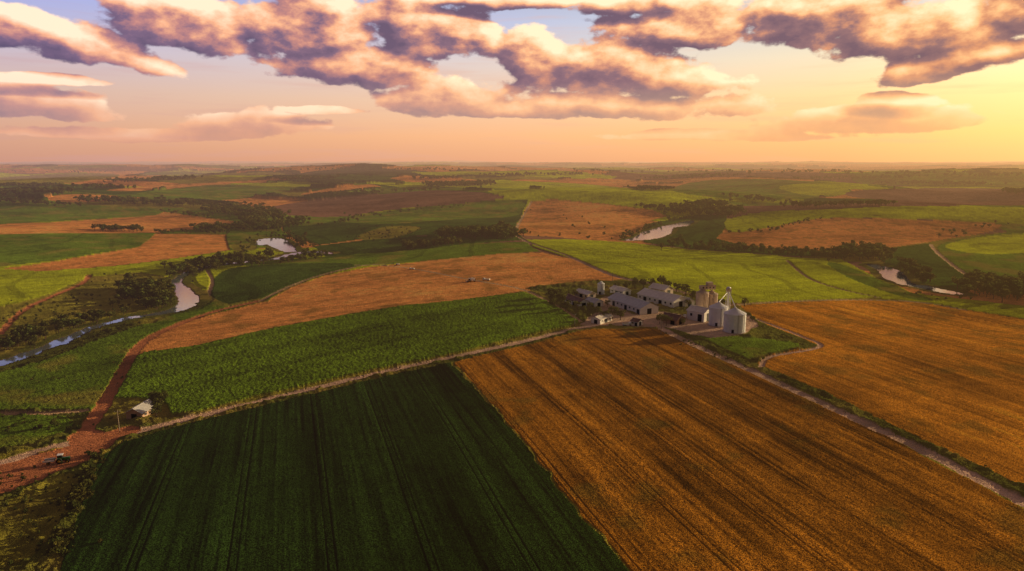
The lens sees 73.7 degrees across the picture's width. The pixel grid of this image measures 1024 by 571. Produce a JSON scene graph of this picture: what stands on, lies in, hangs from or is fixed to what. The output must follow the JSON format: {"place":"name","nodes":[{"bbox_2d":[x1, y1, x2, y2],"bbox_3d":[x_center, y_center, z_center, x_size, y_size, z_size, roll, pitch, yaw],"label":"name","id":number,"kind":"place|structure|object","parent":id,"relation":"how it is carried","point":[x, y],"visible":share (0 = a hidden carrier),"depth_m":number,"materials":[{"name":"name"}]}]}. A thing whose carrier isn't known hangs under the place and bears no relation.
{"place":"outdoors","nodes":[
{"label":"outdoors","id":0,"kind":"place"},
{"bbox_2d":[0,221,962,365],"bbox_3d":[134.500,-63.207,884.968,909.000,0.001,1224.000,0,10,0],"label":"river","id":1,"kind":"structure","parent":0,"point":[187,297],"depth_m":537.33,"materials":[{"name":"grey liquid"}]},
{"bbox_2d":[0,160,1023,570],"bbox_3d":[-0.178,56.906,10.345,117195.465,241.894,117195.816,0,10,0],"label":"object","id":2,"kind":"object","parent":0,"point":[528,426],"visible":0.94,"depth_m":290.14,"materials":[{"name":"plant"}]},
{"bbox_2d":[49,418,59,425],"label":"broadleaf tree","id":3,"kind":"object","parent":2,"relation":"on","point":[53,421],"visible":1,"depth_m":242.71,"materials":[{"name":"green plant"}]},
{"bbox_2d":[43,453,70,464],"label":"farm tractor","id":4,"kind":"object","parent":2,"relation":"on","point":[60,458],"visible":1,"depth_m":211.51,"materials":[{"name":"green paint"}]},
{"bbox_2d":[123,399,154,418],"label":"cottage","id":5,"kind":"structure","parent":2,"relation":"on","point":[142,409],"depth_m":249.71,"materials":[{"name":"paint"}]},
{"bbox_2d":[148,403,161,416],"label":"broadleaf tree","id":6,"kind":"object","parent":2,"relation":"on","point":[156,408],"visible":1,"depth_m":249.42,"materials":[{"name":"green plant"}]},
{"bbox_2d":[148,391,162,400],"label":"broadleaf tree","id":7,"kind":"object","parent":2,"relation":"on","point":[154,394],"visible":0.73,"depth_m":263.10,"materials":[{"name":"green plant"}]},
{"bbox_2d":[150,394,164,405],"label":"broadleaf tree","id":8,"kind":"object","parent":2,"relation":"on","point":[156,399],"visible":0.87,"depth_m":257.46,"materials":[{"name":"green plant"}]},
{"bbox_2d":[158,390,168,398],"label":"broadleaf tree","id":9,"kind":"object","parent":2,"relation":"on","point":[164,393],"visible":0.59,"depth_m":267.79,"materials":[{"name":"green plant"}]},
{"bbox_2d":[465,278,475,281],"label":"combine harvester","id":10,"kind":"object","parent":2,"relation":"on","point":[471,279],"visible":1,"depth_m":520.09,"materials":[{"name":"white paint"}]},
{"bbox_2d":[0,225,1011,570],"bbox_3d":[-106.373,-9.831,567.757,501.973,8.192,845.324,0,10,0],"label":"shrubs","id":11,"kind":"object","parent":2,"relation":"on","point":[74,503],"visible":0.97,"depth_m":191.68,"materials":[{"name":"green plant"}]},
{"bbox_2d":[0,167,1023,249],"bbox_3d":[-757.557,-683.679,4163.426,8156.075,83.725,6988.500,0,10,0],"label":"distant woodland","id":12,"kind":"object","parent":2,"relation":"on","point":[255,218],"visible":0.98,"depth_m":1302.10,"materials":[{"name":"green plant"}]},
{"bbox_2d":[0,215,1023,362],"bbox_3d":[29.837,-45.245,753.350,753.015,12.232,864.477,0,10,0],"label":"riverside woodland","id":13,"kind":"object","parent":2,"relation":"on","point":[152,291],"visible":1,"depth_m":545.96,"materials":[{"name":"green plant"}]},
{"bbox_2d":[546,288,555,297],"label":"broadleaf tree","id":14,"kind":"object","parent":2,"relation":"on","point":[548,289],"visible":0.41,"depth_m":453.14,"materials":[{"name":"green plant"}]},
{"bbox_2d":[547,290,559,302],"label":"broadleaf tree","id":15,"kind":"object","parent":2,"relation":"on","point":[552,294],"visible":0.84,"depth_m":437.50,"materials":[{"name":"green plant"}]},
{"bbox_2d":[548,296,559,305],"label":"broadleaf tree","id":16,"kind":"object","parent":2,"relation":"on","point":[553,299],"visible":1,"depth_m":420.26,"materials":[{"name":"green plant"}]},
{"bbox_2d":[556,293,566,307],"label":"broadleaf tree","id":17,"kind":"object","parent":2,"relation":"on","point":[561,297],"visible":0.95,"depth_m":424.41,"materials":[{"name":"green plant"}]},
{"bbox_2d":[560,300,571,310],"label":"broadleaf tree","id":18,"kind":"object","parent":2,"relation":"on","point":[567,304],"visible":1,"depth_m":412.82,"materials":[{"name":"green plant"}]},
{"bbox_2d":[564,293,589,305],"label":"cattle shed","id":19,"kind":"structure","parent":2,"relation":"on","point":[572,298],"depth_m":433.80,"materials":[{"name":"metal"}]},
{"bbox_2d":[575,288,596,298],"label":"hay shed","id":20,"kind":"structure","parent":2,"relation":"on","point":[583,293],"depth_m":455.37,"materials":[{"name":"grey metal"}]},
{"bbox_2d":[585,297,603,306],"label":"storage shed","id":21,"kind":"structure","parent":2,"relation":"on","point":[596,302],"depth_m":429.85,"materials":[{"name":"grey metal"}]},
{"bbox_2d":[593,306,601,311],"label":"broadleaf tree","id":22,"kind":"object","parent":2,"relation":"on","point":[597,309],"visible":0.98,"depth_m":402.86,"materials":[{"name":"green plant"}]},
{"bbox_2d":[597,281,604,294],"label":"water tank","id":23,"kind":"object","parent":2,"relation":"on","point":[600,287],"visible":0.99,"depth_m":467.14,"materials":[{"name":"white metal"}]},
{"bbox_2d":[591,313,612,323],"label":"house","id":24,"kind":"structure","parent":2,"relation":"on","point":[601,319],"depth_m":385.17,"materials":[{"name":"white paint"}]},
{"bbox_2d":[598,311,609,314],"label":"broadleaf tree","id":25,"kind":"object","parent":2,"relation":"on","point":[604,312],"visible":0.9,"depth_m":389.98,"materials":[{"name":"green plant"}]},
{"bbox_2d":[607,306,618,318],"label":"broadleaf tree","id":26,"kind":"object","parent":2,"relation":"on","point":[614,311],"visible":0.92,"depth_m":393.99,"materials":[{"name":"green plant"}]},
{"bbox_2d":[609,285,630,294],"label":"feed store","id":27,"kind":"structure","parent":2,"relation":"on","point":[620,289],"depth_m":466.44,"materials":[{"name":"grey metal"}]},
{"bbox_2d":[616,310,625,319],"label":"broadleaf tree","id":28,"kind":"object","parent":2,"relation":"on","point":[620,313],"visible":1,"depth_m":391.82,"materials":[{"name":"green plant"}]},
{"bbox_2d":[622,281,630,287],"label":"broadleaf tree","id":29,"kind":"object","parent":2,"relation":"on","point":[626,284],"visible":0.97,"depth_m":479.13,"materials":[{"name":"green plant"}]},
{"bbox_2d":[607,292,658,314],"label":"long barn","id":30,"kind":"structure","parent":2,"relation":"on","point":[630,303],"depth_m":416.87,"materials":[{"name":"grey metal"}]},
{"bbox_2d":[632,277,638,288],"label":"broadleaf tree","id":31,"kind":"object","parent":2,"relation":"on","point":[635,281],"visible":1,"depth_m":484.02,"materials":[{"name":"green plant"}]},
{"bbox_2d":[631,320,642,325],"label":"walls","id":32,"kind":"structure","parent":2,"relation":"on","point":[641,321],"depth_m":380.02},
{"bbox_2d":[630,318,643,322],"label":"roof","id":33,"kind":"structure","parent":32,"relation":"on","point":[635,320],"depth_m":379.80,"materials":[{"name":"brown metal"}]},
{"bbox_2d":[639,278,646,286],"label":"broadleaf tree","id":34,"kind":"object","parent":2,"relation":"on","point":[642,282],"visible":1,"depth_m":489.77,"materials":[{"name":"green plant"}]},
{"bbox_2d":[656,313,663,323],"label":"broadleaf tree","id":35,"kind":"object","parent":2,"relation":"on","point":[658,317],"visible":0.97,"depth_m":383.75,"materials":[{"name":"green plant"}]},
{"bbox_2d":[648,283,673,293],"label":"workshop","id":36,"kind":"structure","parent":2,"relation":"on","point":[662,287],"depth_m":468.87,"materials":[{"name":"grey metal"}]},
{"bbox_2d":[636,288,686,307],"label":"machinery barn","id":37,"kind":"structure","parent":2,"relation":"on","point":[660,297],"depth_m":434.63,"materials":[{"name":"grey metal"}]},
{"bbox_2d":[657,275,665,283],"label":"broadleaf tree","id":38,"kind":"object","parent":2,"relation":"on","point":[661,279],"visible":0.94,"depth_m":488.10,"materials":[{"name":"green plant"}]},
{"bbox_2d":[661,314,671,325],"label":"broadleaf tree","id":39,"kind":"object","parent":2,"relation":"on","point":[665,317],"visible":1,"depth_m":379.46,"materials":[{"name":"green plant"}]},
{"bbox_2d":[663,280,671,285],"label":"broadleaf tree","id":40,"kind":"object","parent":2,"relation":"on","point":[668,282],"visible":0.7,"depth_m":480.11,"materials":[{"name":"green plant"}]},
{"bbox_2d":[661,316,684,325],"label":"walls","id":41,"kind":"structure","parent":2,"relation":"on","point":[676,322],"depth_m":383.48,"materials":[{"name":"wood"}]},
{"bbox_2d":[663,312,684,320],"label":"roof","id":42,"kind":"structure","parent":41,"relation":"on","point":[675,317],"depth_m":383.74,"materials":[{"name":"brown metal"}]},
{"bbox_2d":[672,282,680,291],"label":"broadleaf tree","id":43,"kind":"object","parent":2,"relation":"on","point":[678,286],"visible":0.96,"depth_m":475.10,"materials":[{"name":"green plant"}]},
{"bbox_2d":[680,283,690,295],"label":"broadleaf tree","id":44,"kind":"object","parent":2,"relation":"on","point":[684,288],"visible":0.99,"depth_m":463.39,"materials":[{"name":"green plant"}]},
{"bbox_2d":[683,296,695,306],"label":"equipment shed","id":45,"kind":"structure","parent":2,"relation":"on","point":[688,304],"depth_m":429.83,"materials":[{"name":"grey metal"}]},
{"bbox_2d":[688,289,695,298],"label":"broadleaf tree","id":46,"kind":"object","parent":2,"relation":"on","point":[693,292],"visible":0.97,"depth_m":450.34,"materials":[{"name":"green plant"}]},
{"bbox_2d":[687,309,708,321],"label":"walls","id":47,"kind":"structure","parent":2,"relation":"on","point":[694,316],"depth_m":391.48,"materials":[{"name":"grey metal"}]},
{"bbox_2d":[686,305,708,313],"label":"roof","id":48,"kind":"structure","parent":47,"relation":"on","point":[693,308],"depth_m":392.35,"materials":[{"name":"grey metal"}]},
{"bbox_2d":[697,314,701,321],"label":"door","id":49,"kind":"structure","parent":47,"relation":"attached to","point":[699,319],"depth_m":389.70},
{"bbox_2d":[695,288,708,306],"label":"grain silo","id":50,"kind":"object","parent":2,"relation":"on","point":[702,297],"visible":0.65,"depth_m":403.47,"materials":[{"name":"beige concrete"}]},
{"bbox_2d":[699,282,715,289],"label":"grain elevator headhouse","id":51,"kind":"structure","parent":2,"relation":"on","point":[708,285],"depth_m":405.74,"materials":[{"name":"beige concrete"}]},
{"bbox_2d":[708,290,717,307],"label":"grain silo","id":52,"kind":"object","parent":2,"relation":"on","point":[713,297],"visible":0.34,"depth_m":407.09,"materials":[{"name":"beige concrete"}]},
{"bbox_2d":[707,301,728,327],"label":"grain silo","id":53,"kind":"object","parent":2,"relation":"on","point":[718,309],"visible":0.77,"depth_m":377.40,"materials":[{"name":"metal"}]},
{"bbox_2d":[719,287,734,309],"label":"elevator tower","id":54,"kind":"structure","parent":2,"relation":"on","point":[728,289],"depth_m":388.50,"materials":[{"name":"metal"}]},
{"bbox_2d":[722,307,746,334],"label":"grain silo","id":55,"kind":"object","parent":2,"relation":"on","point":[734,322],"visible":0.99,"depth_m":363.06,"materials":[{"name":"metal"}]},
{"bbox_2d":[741,298,748,305],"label":"broadleaf tree","id":56,"kind":"object","parent":2,"relation":"on","point":[745,300],"visible":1,"depth_m":432.15,"materials":[{"name":"green plant"}]},
{"bbox_2d":[0,0,1023,161],"label":"sky","id":57,"kind":"structure","parent":0,"point":[81,80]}
]}

